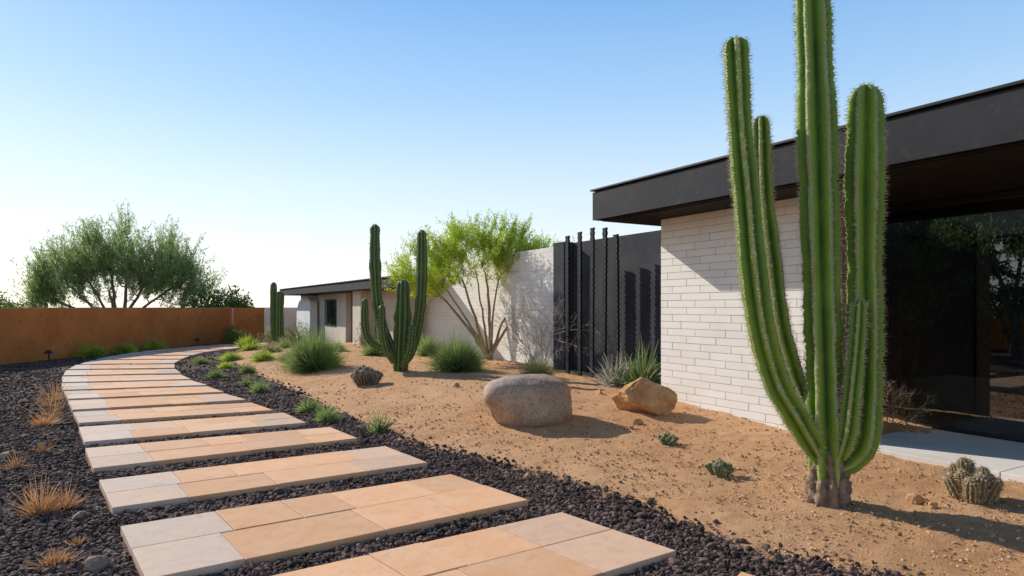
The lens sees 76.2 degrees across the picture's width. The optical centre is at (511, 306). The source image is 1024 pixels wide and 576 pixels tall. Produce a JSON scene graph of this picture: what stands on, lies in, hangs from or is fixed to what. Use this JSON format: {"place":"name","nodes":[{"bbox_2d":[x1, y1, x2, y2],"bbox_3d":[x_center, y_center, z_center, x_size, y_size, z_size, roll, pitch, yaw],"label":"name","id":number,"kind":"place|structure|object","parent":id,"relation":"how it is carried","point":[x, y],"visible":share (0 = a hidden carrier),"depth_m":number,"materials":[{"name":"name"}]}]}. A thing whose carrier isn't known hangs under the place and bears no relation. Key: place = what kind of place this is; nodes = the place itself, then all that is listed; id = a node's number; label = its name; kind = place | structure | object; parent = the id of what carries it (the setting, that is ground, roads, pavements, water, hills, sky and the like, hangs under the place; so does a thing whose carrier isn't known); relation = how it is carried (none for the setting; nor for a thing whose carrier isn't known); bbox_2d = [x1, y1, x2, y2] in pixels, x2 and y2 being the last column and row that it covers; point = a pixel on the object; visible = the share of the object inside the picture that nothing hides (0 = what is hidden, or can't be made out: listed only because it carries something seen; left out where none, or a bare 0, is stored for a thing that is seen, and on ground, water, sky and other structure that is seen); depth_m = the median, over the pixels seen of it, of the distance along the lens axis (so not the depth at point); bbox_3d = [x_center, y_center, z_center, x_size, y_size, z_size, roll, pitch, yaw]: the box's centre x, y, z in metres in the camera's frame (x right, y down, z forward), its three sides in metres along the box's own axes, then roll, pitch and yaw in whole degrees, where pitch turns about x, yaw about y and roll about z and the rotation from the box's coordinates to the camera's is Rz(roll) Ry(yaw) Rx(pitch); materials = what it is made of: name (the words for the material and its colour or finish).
{"place":"outdoors","nodes":[
{"label":"outdoors","id":0,"kind":"place"},
{"bbox_2d":[10,466,73,516],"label":"dry grass","id":1,"kind":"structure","parent":0,"point":[42,506],"depth_m":5.13,"materials":[{"name":"plant"}]},
{"bbox_2d":[237,378,253,385],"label":"desert grass","id":2,"kind":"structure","parent":0,"point":[240,383],"depth_m":13.68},
{"bbox_2d":[62,342,753,575],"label":"stone paver path","id":3,"kind":"structure","parent":0,"point":[555,544],"depth_m":5.37,"materials":[{"name":"tile"}]},
{"bbox_2d":[0,343,932,575],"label":"gravel","id":4,"kind":"structure","parent":0,"point":[123,565],"depth_m":5.43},
{"bbox_2d":[0,451,10,459],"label":"rock","id":5,"kind":"object","parent":4,"relation":"on","point":[5,454],"visible":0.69,"depth_m":7.07,"materials":[{"name":"stone"}]},
{"bbox_2d":[52,484,90,511],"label":"dry grass","id":6,"kind":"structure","parent":4,"relation":"on","point":[66,505],"depth_m":5.30,"materials":[{"name":"plant"}]},
{"bbox_2d":[59,533,90,545],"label":"dry grass","id":7,"kind":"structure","parent":4,"relation":"on","point":[75,539],"depth_m":4.49,"materials":[{"name":"plant"}]},
{"bbox_2d":[84,555,110,571],"bbox_3d":[-2.603,1.614,4.102,0.120,0.120,0.136,0,0,0],"label":"rock","id":8,"kind":"object","parent":4,"relation":"on","point":[93,563],"visible":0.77,"depth_m":4.06,"materials":[{"name":"stone"}]},
{"bbox_2d":[0,307,1023,575],"bbox_3d":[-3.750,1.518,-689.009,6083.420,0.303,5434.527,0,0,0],"label":"ground","id":9,"kind":"structure","parent":0,"point":[732,517],"depth_m":6.67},
{"bbox_2d":[0,291,21,307],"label":"hedge shrub","id":10,"kind":"object","parent":9,"relation":"on","point":[1,299],"visible":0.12,"depth_m":46.06,"materials":[{"name":"green plant"}]},
{"bbox_2d":[0,447,33,469],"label":"dry grass","id":11,"kind":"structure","parent":9,"relation":"on","point":[15,462],"depth_m":6.58,"materials":[{"name":"plant"}]},
{"bbox_2d":[1,298,56,307],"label":"hedge shrub","id":12,"kind":"object","parent":9,"relation":"on","point":[11,304],"visible":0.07,"depth_m":44.87,"materials":[{"name":"green plant"}]},
{"bbox_2d":[32,440,54,451],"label":"dry grass","id":13,"kind":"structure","parent":9,"relation":"on","point":[44,449],"depth_m":7.39,"materials":[{"name":"plant"}]},
{"bbox_2d":[24,387,73,417],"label":"dry grass","id":14,"kind":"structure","parent":9,"relation":"on","point":[53,414],"depth_m":9.80,"materials":[{"name":"plant"}]},
{"bbox_2d":[28,411,72,426],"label":"dry grass","id":15,"kind":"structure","parent":9,"relation":"on","point":[43,422],"depth_m":8.99,"materials":[{"name":"plant"}]},
{"bbox_2d":[33,383,71,405],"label":"dry grass","id":16,"kind":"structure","parent":9,"relation":"on","point":[42,401],"depth_m":10.72,"materials":[{"name":"plant"}]},
{"bbox_2d":[33,376,71,400],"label":"dry grass","id":17,"kind":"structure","parent":9,"relation":"on","point":[52,392],"depth_m":11.38,"materials":[{"name":"plant"}]},
{"bbox_2d":[22,542,86,568],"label":"dry grass","id":18,"kind":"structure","parent":9,"relation":"on","point":[52,560],"depth_m":4.14,"materials":[{"name":"plant"}]},
{"bbox_2d":[71,511,85,519],"bbox_3d":[-3.349,1.631,5.059,0.072,0.095,0.130,0,0,-10],"label":"rock","id":19,"kind":"object","parent":9,"relation":"on","point":[79,514],"visible":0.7,"depth_m":5.02,"materials":[{"name":"stone"}]},
{"bbox_2d":[70,341,113,357],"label":"desert grass","id":20,"kind":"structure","parent":9,"relation":"on","point":[95,351],"depth_m":21.25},
{"bbox_2d":[0,307,229,364],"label":"garden wall","id":21,"kind":"structure","parent":9,"relation":"on","point":[30,334],"depth_m":22.35,"materials":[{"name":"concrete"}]},
{"bbox_2d":[5,198,226,307],"bbox_3d":[-24.006,-2.437,40.178,12.488,8.518,6.053,0,0,0],"label":"tamarisk tree","id":22,"kind":"object","parent":9,"relation":"on","point":[174,271],"visible":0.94,"depth_m":39.32,"materials":[{"name":"green plant"}]},
{"bbox_2d":[111,339,138,353],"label":"desert grass","id":23,"kind":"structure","parent":9,"relation":"on","point":[125,348],"depth_m":22.88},
{"bbox_2d":[141,334,171,350],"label":"desert grass","id":24,"kind":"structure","parent":9,"relation":"on","point":[155,345],"depth_m":24.43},
{"bbox_2d":[188,356,214,364],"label":"desert grass","id":25,"kind":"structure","parent":9,"relation":"on","point":[201,361],"depth_m":18.82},
{"bbox_2d":[179,282,225,307],"bbox_3d":[-18.019,0.102,38.003,3.799,3.147,2.812,0,0,0],"label":"hedge shrub","id":26,"kind":"object","parent":9,"relation":"on","point":[193,303],"visible":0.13,"depth_m":37.78,"materials":[{"name":"green plant"}]},
{"bbox_2d":[205,367,226,378],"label":"desert grass","id":27,"kind":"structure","parent":9,"relation":"on","point":[215,374],"depth_m":15.16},
{"bbox_2d":[200,285,239,307],"bbox_3d":[-16.506,0.187,37.570,3.158,2.998,2.676,0,0,0],"label":"hedge shrub","id":28,"kind":"object","parent":9,"relation":"on","point":[219,300],"visible":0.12,"depth_m":37.28,"materials":[{"name":"green plant"}]},
{"bbox_2d":[215,361,240,368],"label":"desert grass","id":29,"kind":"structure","parent":9,"relation":"on","point":[224,365],"depth_m":17.54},
{"bbox_2d":[219,323,241,343],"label":"desert shrub","id":30,"kind":"object","parent":9,"relation":"on","point":[230,328],"visible":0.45,"depth_m":29.22,"materials":[{"name":"green plant"}]},
{"bbox_2d":[216,351,245,360],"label":"desert grass","id":31,"kind":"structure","parent":9,"relation":"on","point":[232,356],"depth_m":19.87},
{"bbox_2d":[223,328,251,343],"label":"desert shrub","id":32,"kind":"object","parent":9,"relation":"on","point":[233,336],"visible":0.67,"depth_m":28.20,"materials":[{"name":"green plant"}]},
{"bbox_2d":[223,285,254,307],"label":"hedge shrub","id":33,"kind":"object","parent":9,"relation":"on","point":[243,303],"visible":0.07,"depth_m":36.73,"materials":[{"name":"green plant"}]},
{"bbox_2d":[230,308,263,340],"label":"garden wall","id":34,"kind":"structure","parent":9,"relation":"on","point":[251,320],"depth_m":31.21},
{"bbox_2d":[236,361,258,373],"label":"desert grass","id":35,"kind":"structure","parent":9,"relation":"on","point":[245,369],"depth_m":16.23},
{"bbox_2d":[233,333,262,348],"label":"desert grass","id":36,"kind":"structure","parent":9,"relation":"on","point":[242,341],"depth_m":26.04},
{"bbox_2d":[238,339,261,351],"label":"desert grass","id":37,"kind":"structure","parent":9,"relation":"on","point":[250,346],"depth_m":23.88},
{"bbox_2d":[247,378,272,392],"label":"desert grass","id":38,"kind":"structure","parent":9,"relation":"on","point":[261,388],"depth_m":12.55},
{"bbox_2d":[244,349,277,362],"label":"desert grass","id":39,"kind":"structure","parent":9,"relation":"on","point":[260,356],"depth_m":18.86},
{"bbox_2d":[255,343,283,353],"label":"desert grass","id":40,"kind":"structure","parent":9,"relation":"on","point":[268,347],"depth_m":21.40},
{"bbox_2d":[257,326,289,342],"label":"desert shrub","id":41,"kind":"object","parent":9,"relation":"on","point":[263,341],"visible":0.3,"depth_m":29.08,"materials":[{"name":"green plant"}]},
{"bbox_2d":[270,282,283,344],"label":"column cactus","id":42,"kind":"object","parent":9,"relation":"on","point":[277,314],"depth_m":24.96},
{"bbox_2d":[266,335,300,345],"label":"desert grass","id":43,"kind":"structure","parent":9,"relation":"on","point":[280,342],"depth_m":24.22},
{"bbox_2d":[275,337,294,347],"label":"desert grass","id":44,"kind":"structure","parent":9,"relation":"on","point":[282,344],"depth_m":22.93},
{"bbox_2d":[284,320,313,341],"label":"desert shrub","id":45,"kind":"object","parent":9,"relation":"on","point":[291,332],"visible":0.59,"depth_m":30.91,"materials":[{"name":"green plant"}]},
{"bbox_2d":[297,300,316,340],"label":"rounded screen wall","id":46,"kind":"structure","parent":9,"relation":"on","point":[307,309],"depth_m":31.37,"materials":[{"name":"white paint"}]},
{"bbox_2d":[293,391,323,412],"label":"desert grass","id":47,"kind":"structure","parent":9,"relation":"on","point":[308,406],"depth_m":10.24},
{"bbox_2d":[301,295,317,337],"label":"wall end","id":48,"kind":"structure","parent":9,"relation":"on","point":[309,297],"depth_m":33.30,"materials":[{"name":"white paint"}]},
{"bbox_2d":[272,318,351,374],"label":"desert grass","id":49,"kind":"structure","parent":9,"relation":"on","point":[312,354],"depth_m":15.53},
{"bbox_2d":[312,403,343,422],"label":"desert grass","id":50,"kind":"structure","parent":9,"relation":"on","point":[328,415],"depth_m":9.36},
{"bbox_2d":[318,293,351,342],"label":"wall","id":51,"kind":"structure","parent":9,"relation":"on","point":[343,328],"depth_m":28.19,"materials":[{"name":"beige paint"}]},
{"bbox_2d":[325,299,336,325],"bbox_3d":[-8.176,0.250,29.400,0.986,1.200,1.655,0,0,0],"label":"window frame","id":52,"kind":"object","parent":51,"relation":"attached to","point":[335,300],"visible":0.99,"depth_m":28.59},
{"bbox_2d":[325,301,334,324],"bbox_3d":[-8.198,0.250,29.388,0.881,1.060,1.504,0,0,0],"label":"window glass","id":53,"kind":"object","parent":52,"relation":"in","point":[332,312],"visible":1,"depth_m":29.27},
{"bbox_2d":[280,277,443,295],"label":"roof","id":54,"kind":"structure","parent":51,"relation":"on","point":[351,287],"depth_m":25.17,"materials":[{"name":"metal"}]},
{"bbox_2d":[279,276,390,289],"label":"roof trim","id":55,"kind":"structure","parent":54,"relation":"attached to","point":[334,283],"depth_m":24.96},
{"bbox_2d":[329,336,350,351],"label":"desert grass","id":56,"kind":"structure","parent":9,"relation":"on","point":[340,346],"depth_m":20.45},
{"bbox_2d":[350,364,383,386],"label":"hedgehog cactus","id":57,"kind":"object","parent":9,"relation":"on","point":[363,375],"visible":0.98,"depth_m":12.53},
{"bbox_2d":[354,318,379,347],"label":"desert shrub","id":58,"kind":"object","parent":9,"relation":"on","point":[371,333],"visible":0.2,"depth_m":22.57,"materials":[{"name":"green plant"}]},
{"bbox_2d":[357,337,384,356],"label":"desert grass","id":59,"kind":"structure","parent":9,"relation":"on","point":[368,350],"depth_m":18.55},
{"bbox_2d":[361,407,400,433],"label":"desert grass","id":60,"kind":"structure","parent":9,"relation":"on","point":[378,426],"depth_m":8.56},
{"bbox_2d":[360,224,428,371],"bbox_3d":[-2.571,-0.200,14.199,1.526,3.322,0.655,0,0,0],"label":"organ pipe cactus","id":61,"kind":"object","parent":9,"relation":"on","point":[399,351],"visible":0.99,"depth_m":14.20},
{"bbox_2d":[375,289,414,340],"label":"wall","id":62,"kind":"structure","parent":9,"relation":"on","point":[388,297],"depth_m":22.65,"materials":[{"name":"beige paint"}]},
{"bbox_2d":[415,325,443,356],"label":"desert grass","id":63,"kind":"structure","parent":9,"relation":"on","point":[423,343],"depth_m":18.57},
{"bbox_2d":[419,322,493,372],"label":"desert grass","id":64,"kind":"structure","parent":9,"relation":"on","point":[456,357],"depth_m":14.08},
{"bbox_2d":[382,208,574,359],"bbox_3d":[-0.857,-0.524,17.383,5.226,4.102,2.935,0,0,0],"label":"palo verde tree","id":65,"kind":"object","parent":9,"relation":"on","point":[451,248],"visible":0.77,"depth_m":16.96,"materials":[{"name":"green plant"}]},
{"bbox_2d":[420,247,552,366],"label":"long block wall","id":66,"kind":"structure","parent":9,"relation":"on","point":[433,307],"depth_m":17.11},
{"bbox_2d":[425,251,552,363],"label":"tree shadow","id":67,"kind":"object","parent":66,"relation":"attached to","point":[498,313],"visible":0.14,"depth_m":17.02},
{"bbox_2d":[482,374,571,426],"bbox_3d":[0.206,1.291,8.799,1.215,0.765,0.922,0,0,0],"label":"granite boulder","id":68,"kind":"object","parent":9,"relation":"on","point":[532,400],"visible":0.94,"depth_m":8.41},
{"bbox_2d":[515,350,555,375],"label":"desert grass","id":69,"kind":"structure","parent":9,"relation":"on","point":[538,367],"depth_m":12.72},
{"bbox_2d":[470,273,601,369],"bbox_3d":[0.713,0.489,14.801,2.786,2.717,3.968,0,0,-39],"label":"bare desert shrub","id":70,"kind":"object","parent":9,"relation":"on","point":[518,331],"visible":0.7,"depth_m":14.81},
{"bbox_2d":[553,242,572,369],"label":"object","id":71,"kind":"object","parent":9,"relation":"on","point":[559,269],"visible":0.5,"depth_m":14.40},
{"bbox_2d":[565,227,619,378],"bbox_3d":[1.569,0.020,12.942,0.090,3.160,1.804,0,0,-30],"label":"steel fin sculpture","id":72,"kind":"object","parent":9,"relation":"on","point":[616,303],"visible":0.89,"depth_m":12.85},
{"bbox_2d":[574,352,649,387],"bbox_3d":[1.794,1.044,11.555,1.564,0.820,1.291,0,0,0],"label":"yucca","id":73,"kind":"object","parent":9,"relation":"on","point":[608,382],"visible":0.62,"depth_m":11.46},
{"bbox_2d":[597,338,660,386],"bbox_3d":[2.296,0.985,11.338,1.490,1.087,1.411,0,0,-26],"label":"yucca","id":74,"kind":"object","parent":9,"relation":"on","point":[643,368],"visible":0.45,"depth_m":11.27,"materials":[{"name":"green plant"}]},
{"bbox_2d":[632,418,642,424],"bbox_3d":[1.629,1.496,8.455,0.106,0.104,0.125,0,0,-41],"label":"rock","id":75,"kind":"object","parent":9,"relation":"on","point":[637,421],"visible":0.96,"depth_m":8.43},
{"bbox_2d":[256,357,1023,575],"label":"pebbles","id":76,"kind":"object","parent":9,"relation":"on","point":[815,516],"visible":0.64,"depth_m":6.05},
{"bbox_2d":[611,377,676,415],"bbox_3d":[1.827,1.295,9.070,0.856,0.656,0.529,0,0,0],"label":"ochre rock","id":77,"kind":"object","parent":9,"relation":"on","point":[642,394],"visible":0.9,"depth_m":8.88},
{"bbox_2d":[657,432,678,445],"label":"dwarf cactus","id":78,"kind":"object","parent":9,"relation":"on","point":[667,439],"visible":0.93,"depth_m":7.45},
{"bbox_2d":[704,458,734,477],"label":"dwarf cactus","id":79,"kind":"object","parent":9,"relation":"on","point":[719,467],"visible":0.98,"depth_m":6.14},
{"bbox_2d":[719,0,890,508],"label":"organ pipe cactus","id":80,"kind":"object","parent":9,"relation":"on","point":[831,418],"visible":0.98,"depth_m":5.22,"materials":[{"name":"green plant"}]},
{"bbox_2d":[881,379,936,431],"bbox_3d":[4.818,1.218,8.315,1.220,0.762,0.921,0,0,-39],"label":"dry shrub","id":81,"kind":"object","parent":9,"relation":"on","point":[894,394],"visible":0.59,"depth_m":8.35,"materials":[{"name":"brown plant"}]},
{"bbox_2d":[905,493,925,504],"bbox_3d":[3.308,1.575,5.351,0.136,0.098,0.088,0,0,0],"label":"rock","id":82,"kind":"object","parent":9,"relation":"on","point":[912,498],"visible":0.96,"depth_m":5.32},
{"bbox_2d":[927,502,937,508],"bbox_3d":[3.352,1.580,5.203,0.085,0.054,0.064,0,0,0],"label":"rock","id":83,"kind":"object","parent":9,"relation":"on","point":[932,505],"visible":1,"depth_m":5.18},
{"bbox_2d":[877,430,1023,478],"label":"patio slab","id":84,"kind":"structure","parent":9,"relation":"on","point":[997,457],"depth_m":7.05,"materials":[{"name":"concrete"}]},
{"bbox_2d":[881,196,1023,437],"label":"glass pane","id":85,"kind":"object","parent":9,"relation":"on","point":[953,281],"depth_m":8.03,"materials":[{"name":"black"}]},
{"bbox_2d":[903,421,1023,442],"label":"frame bottom","id":86,"kind":"object","parent":9,"relation":"on","point":[994,436],"depth_m":7.84,"materials":[{"name":"black metal"}]},
{"bbox_2d":[941,457,1006,503],"bbox_3d":[3.805,1.446,5.433,0.449,0.421,0.480,0,0,0],"label":"hedgehog cactus","id":87,"kind":"object","parent":9,"relation":"on","point":[965,480],"visible":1,"depth_m":5.31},
{"bbox_2d":[1001,467,1023,482],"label":"patio slab","id":88,"kind":"structure","parent":9,"relation":"on","point":[1016,474],"depth_m":6.04,"materials":[{"name":"concrete"}]},
{"bbox_3d":[3.239,0.168,8.940,1.703,3.065,2.661,0,0,0],"label":"block wall","id":89,"kind":"object","parent":9,"relation":"on","visible":0},
{"bbox_2d":[600,141,1023,220],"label":"soffit","id":90,"kind":"structure","parent":89,"relation":"on","point":[913,162],"depth_m":7.35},
{"bbox_2d":[595,85,1023,219],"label":"roof slab","id":91,"kind":"structure","parent":90,"relation":"on","point":[837,131],"depth_m":6.22,"materials":[{"name":"metal"}]},
{"bbox_2d":[593,159,732,219],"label":"fascia panel","id":92,"kind":"structure","parent":91,"relation":"attached to","point":[705,182],"depth_m":8.88,"materials":[{"name":"metal"}]},
{"bbox_2d":[590,79,1023,191],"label":"roof edge trim","id":93,"kind":"structure","parent":91,"relation":"on","point":[960,97],"depth_m":6.16,"materials":[{"name":"black metal"}]},
{"bbox_2d":[771,86,1023,186],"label":"fascia panel","id":94,"kind":"structure","parent":91,"relation":"attached to","point":[994,119],"depth_m":5.84,"materials":[{"name":"metal"}]},
{"bbox_2d":[603,144,1023,221],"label":"soffit board","id":95,"kind":"object","parent":90,"relation":"attached to","point":[973,155],"visible":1,"depth_m":6.34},
{"bbox_2d":[614,149,1023,222],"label":"soffit board","id":96,"kind":"object","parent":90,"relation":"attached to","point":[911,170],"visible":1,"depth_m":6.49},
{"bbox_2d":[620,153,1023,222],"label":"soffit board","id":97,"kind":"object","parent":90,"relation":"attached to","point":[925,171],"visible":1,"depth_m":6.63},
{"bbox_2d":[626,156,1023,223],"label":"soffit board","id":98,"kind":"object","parent":90,"relation":"attached to","point":[932,173],"visible":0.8,"depth_m":6.79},
{"bbox_2d":[637,160,1023,224],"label":"soffit board","id":99,"kind":"object","parent":90,"relation":"attached to","point":[961,171],"visible":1,"depth_m":6.63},
{"bbox_2d":[643,163,1023,224],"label":"soffit board","id":100,"kind":"object","parent":90,"relation":"attached to","point":[961,174],"visible":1,"depth_m":6.68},
{"bbox_2d":[650,166,1023,225],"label":"soffit board","id":101,"kind":"object","parent":90,"relation":"attached to","point":[963,177],"visible":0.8,"depth_m":6.84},
{"bbox_2d":[659,169,1023,225],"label":"soffit board","id":102,"kind":"object","parent":90,"relation":"attached to","point":[960,180],"visible":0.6,"depth_m":6.95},
{"bbox_2d":[884,189,1023,212],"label":"frame top","id":103,"kind":"object","parent":90,"relation":"attached to","point":[965,199],"depth_m":8.00,"materials":[{"name":"black metal"}]},
{"bbox_2d":[884,172,1023,194],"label":"soffit board","id":104,"kind":"object","parent":90,"relation":"attached to","point":[968,181],"depth_m":7.12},
{"bbox_2d":[884,175,1023,196],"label":"soffit board","id":105,"kind":"object","parent":90,"relation":"attached to","point":[966,184],"depth_m":7.23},
{"bbox_2d":[884,178,1023,199],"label":"soffit board","id":106,"kind":"object","parent":90,"relation":"attached to","point":[963,187],"depth_m":7.42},
{"bbox_2d":[885,180,1023,201],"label":"soffit board","id":107,"kind":"object","parent":90,"relation":"attached to","point":[978,187],"depth_m":7.54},
{"bbox_2d":[885,185,1023,205],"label":"soffit board","id":108,"kind":"object","parent":90,"relation":"attached to","point":[989,190],"depth_m":7.81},
{"bbox_2d":[886,182,1023,202],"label":"soffit board","id":109,"kind":"object","parent":90,"relation":"attached to","point":[980,189],"depth_m":7.67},
{"bbox_2d":[0,0,1023,306],"label":"sky","id":110,"kind":"structure","parent":0,"point":[283,131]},
{"bbox_2d":[573,230,660,381],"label":"charcoal wall","id":111,"kind":"structure","parent":0,"point":[640,284],"depth_m":12.87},
{"bbox_2d":[661,193,839,429],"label":"block wall","id":112,"kind":"structure","parent":0,"point":[697,316],"depth_m":9.18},
{"bbox_2d":[661,204,839,427],"bbox_3d":[3.082,0.169,8.849,1.552,3.062,2.581,0,0,0],"label":"block wall mortar","id":113,"kind":"object","parent":112,"relation":"attached to","point":[722,315],"visible":0.14,"depth_m":9.21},
{"bbox_2d":[840,190,847,378],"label":"block wall end","id":114,"kind":"structure","parent":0,"point":[842,255],"depth_m":7.53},
{"bbox_3d":[-6.779,1.565,25.064,4.070,0.170,5.221,0,0,0],"label":"step","id":115,"kind":"object","parent":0,"visible":0},
{"bbox_2d":[353,291,374,344],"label":"column","id":116,"kind":"structure","parent":115,"relation":"on","point":[358,296],"depth_m":23.84,"materials":[{"name":"beige paint"}]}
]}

